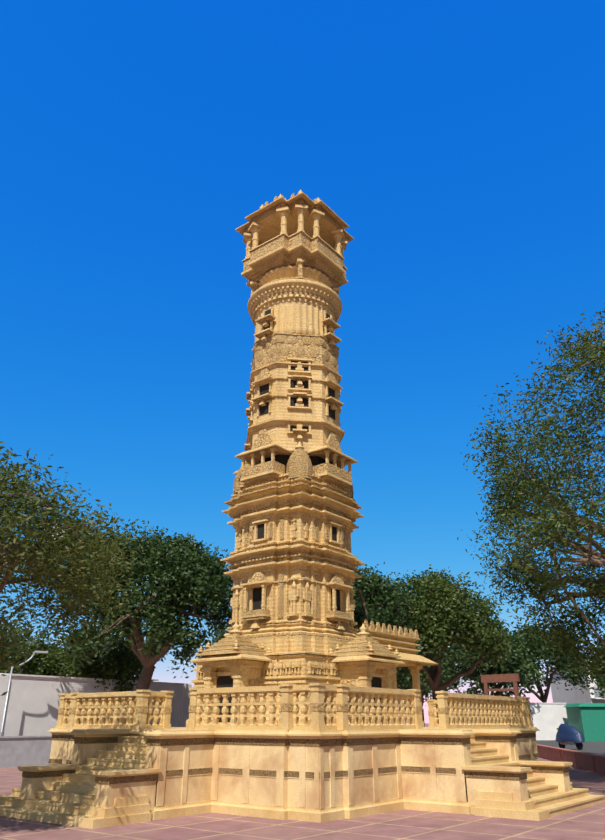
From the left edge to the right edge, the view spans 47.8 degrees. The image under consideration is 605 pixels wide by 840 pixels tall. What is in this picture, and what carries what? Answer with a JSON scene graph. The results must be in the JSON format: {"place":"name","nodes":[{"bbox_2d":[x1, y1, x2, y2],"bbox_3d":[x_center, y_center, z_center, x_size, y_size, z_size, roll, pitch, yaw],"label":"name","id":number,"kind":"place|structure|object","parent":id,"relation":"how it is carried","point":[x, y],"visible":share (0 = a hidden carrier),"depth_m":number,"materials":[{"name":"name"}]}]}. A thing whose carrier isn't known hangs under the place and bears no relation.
{"place":"outdoors","nodes":[
{"label":"outdoors","id":0,"kind":"place"},
{"bbox_2d":[0,735,51,767],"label":"low wall","id":1,"kind":"structure","parent":0,"point":[16,751],"depth_m":32.40,"materials":[{"name":"paint"}]},
{"bbox_2d":[0,441,148,695],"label":"neem tree","id":2,"kind":"object","parent":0,"point":[56,563],"depth_m":13.92,"materials":[{"name":"green plant"}]},
{"bbox_2d":[0,723,604,839],"bbox_3d":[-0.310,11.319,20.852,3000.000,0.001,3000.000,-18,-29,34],"label":"ground","id":3,"kind":"structure","parent":0,"point":[587,823],"depth_m":13.49,"materials":[{"name":"stone"}]},
{"bbox_2d":[0,651,47,735],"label":"street lamp","id":4,"kind":"object","parent":3,"relation":"on","point":[4,716],"visible":0.85,"depth_m":33.55,"materials":[{"name":"white metal"}]},
{"bbox_2d":[0,614,65,675],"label":"tree","id":5,"kind":"object","parent":3,"relation":"on","point":[33,663],"depth_m":39.14,"materials":[{"name":"green plant"}]},
{"bbox_2d":[34,628,155,691],"bbox_3d":[-12.824,16.291,41.292,8.233,7.488,7.516,-18,-29,34],"label":"tree","id":6,"kind":"object","parent":3,"relation":"on","point":[113,668],"depth_m":39.58,"materials":[{"name":"green plant"}]},
{"bbox_2d":[0,673,191,735],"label":"boundary wall","id":7,"kind":"structure","parent":3,"relation":"on","point":[33,704],"depth_m":35.80,"materials":[{"name":"paint"}]},
{"bbox_2d":[38,519,232,723],"bbox_3d":[-8.551,11.457,35.645,10.918,11.934,9.970,-18,-29,34],"label":"tree","id":8,"kind":"object","parent":3,"relation":"on","point":[159,569],"depth_m":33.87,"materials":[{"name":"green plant"}]},
{"bbox_2d":[201,608,231,648],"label":"tree","id":9,"kind":"object","parent":3,"relation":"on","point":[219,634],"visible":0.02,"depth_m":42.68,"materials":[{"name":"green plant"}]},
{"bbox_2d":[47,727,539,822],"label":"platform","id":10,"kind":"structure","parent":3,"relation":"on","point":[320,776],"depth_m":15.72,"materials":[{"name":"beige stone"}]},
{"bbox_2d":[186,189,364,727],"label":"tower","id":11,"kind":"structure","parent":10,"relation":"on","point":[293,561],"depth_m":23.74,"materials":[{"name":"stone"}]},
{"bbox_2d":[55,683,532,729],"bbox_3d":[0.360,9.628,22.541,10.170,0.980,12.970,-18,-29,34],"label":"balustrade","id":12,"kind":"object","parent":10,"relation":"on","point":[98,710],"visible":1,"depth_m":17.68,"materials":[{"name":"stone"}]},
{"bbox_2d":[190,620,437,726],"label":"entrance porches","id":13,"kind":"object","parent":10,"relation":"on","point":[377,656],"visible":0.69,"depth_m":20.18,"materials":[{"name":"stone"}]},
{"bbox_2d":[0,735,604,828],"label":"stairs","id":14,"kind":"structure","parent":3,"relation":"on","point":[114,784],"depth_m":15.31,"materials":[{"name":"beige stone"}]},
{"bbox_2d":[352,562,431,691],"bbox_3d":[2.463,13.272,38.526,9.158,10.774,10.074,-18,-29,34],"label":"tree","id":15,"kind":"object","parent":3,"relation":"on","point":[386,615],"depth_m":37.82,"materials":[{"name":"green plant"}]},
{"bbox_2d":[396,653,461,726],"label":"tree","id":16,"kind":"object","parent":3,"relation":"on","point":[427,690],"depth_m":62.78,"materials":[{"name":"green plant"}]},
{"bbox_2d":[389,564,511,723],"bbox_3d":[7.669,14.528,41.673,10.240,11.026,10.509,-18,-29,34],"label":"tree","id":17,"kind":"object","parent":3,"relation":"on","point":[478,636],"depth_m":39.55,"materials":[{"name":"green plant"}]},
{"bbox_2d":[439,624,541,696],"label":"tree","id":18,"kind":"object","parent":3,"relation":"on","point":[518,662],"depth_m":56.47,"materials":[{"name":"green plant"}]},
{"bbox_2d":[501,621,594,702],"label":"tree","id":19,"kind":"object","parent":3,"relation":"on","point":[531,644],"depth_m":60.57,"materials":[{"name":"green plant"}]},
{"bbox_2d":[536,740,604,754],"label":"road","id":20,"kind":"structure","parent":3,"relation":"on","point":[596,747],"depth_m":43.62,"materials":[{"name":"grey asphalt"}]},
{"bbox_2d":[481,673,519,722],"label":"gate portal","id":21,"kind":"object","parent":20,"relation":"on","point":[495,678],"visible":0.38,"depth_m":50.50,"materials":[{"name":"brown stone"}]},
{"bbox_2d":[494,703,567,739],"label":"wall","id":22,"kind":"structure","parent":20,"relation":"on","point":[548,719],"depth_m":57.25,"materials":[{"name":"white paint"}]},
{"bbox_2d":[555,724,583,749],"bbox_3d":[14.609,17.324,37.365,0.730,1.288,1.993,11,-26,-23],"label":"car","id":23,"kind":"object","parent":20,"relation":"on","point":[566,734],"visible":0.96,"depth_m":37.11,"materials":[{"name":"blue metal"}]},
{"bbox_2d":[564,703,604,740],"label":"kiosk","id":24,"kind":"object","parent":20,"relation":"on","point":[587,720],"visible":0.95,"depth_m":54.08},
{"bbox_2d":[537,744,604,774],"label":"low wall","id":25,"kind":"structure","parent":3,"relation":"on","point":[592,762],"depth_m":31.38,"materials":[{"name":"stone"}]},
{"bbox_2d":[580,638,604,698],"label":"tree","id":26,"kind":"object","parent":3,"relation":"on","point":[601,687],"depth_m":56.30,"materials":[{"name":"green plant"}]},
{"bbox_2d":[0,0,604,722],"label":"sky","id":27,"kind":"structure","parent":0,"point":[459,145],"materials":[{"name":"blue"}]},
{"bbox_2d":[457,303,604,689],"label":"tree","id":28,"kind":"object","parent":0,"point":[507,480],"depth_m":22.97,"materials":[{"name":"green plant"}]},
{"bbox_2d":[549,661,604,704],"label":"white building","id":29,"kind":"structure","parent":0,"point":[561,694],"depth_m":68.51,"materials":[{"name":"paint"}]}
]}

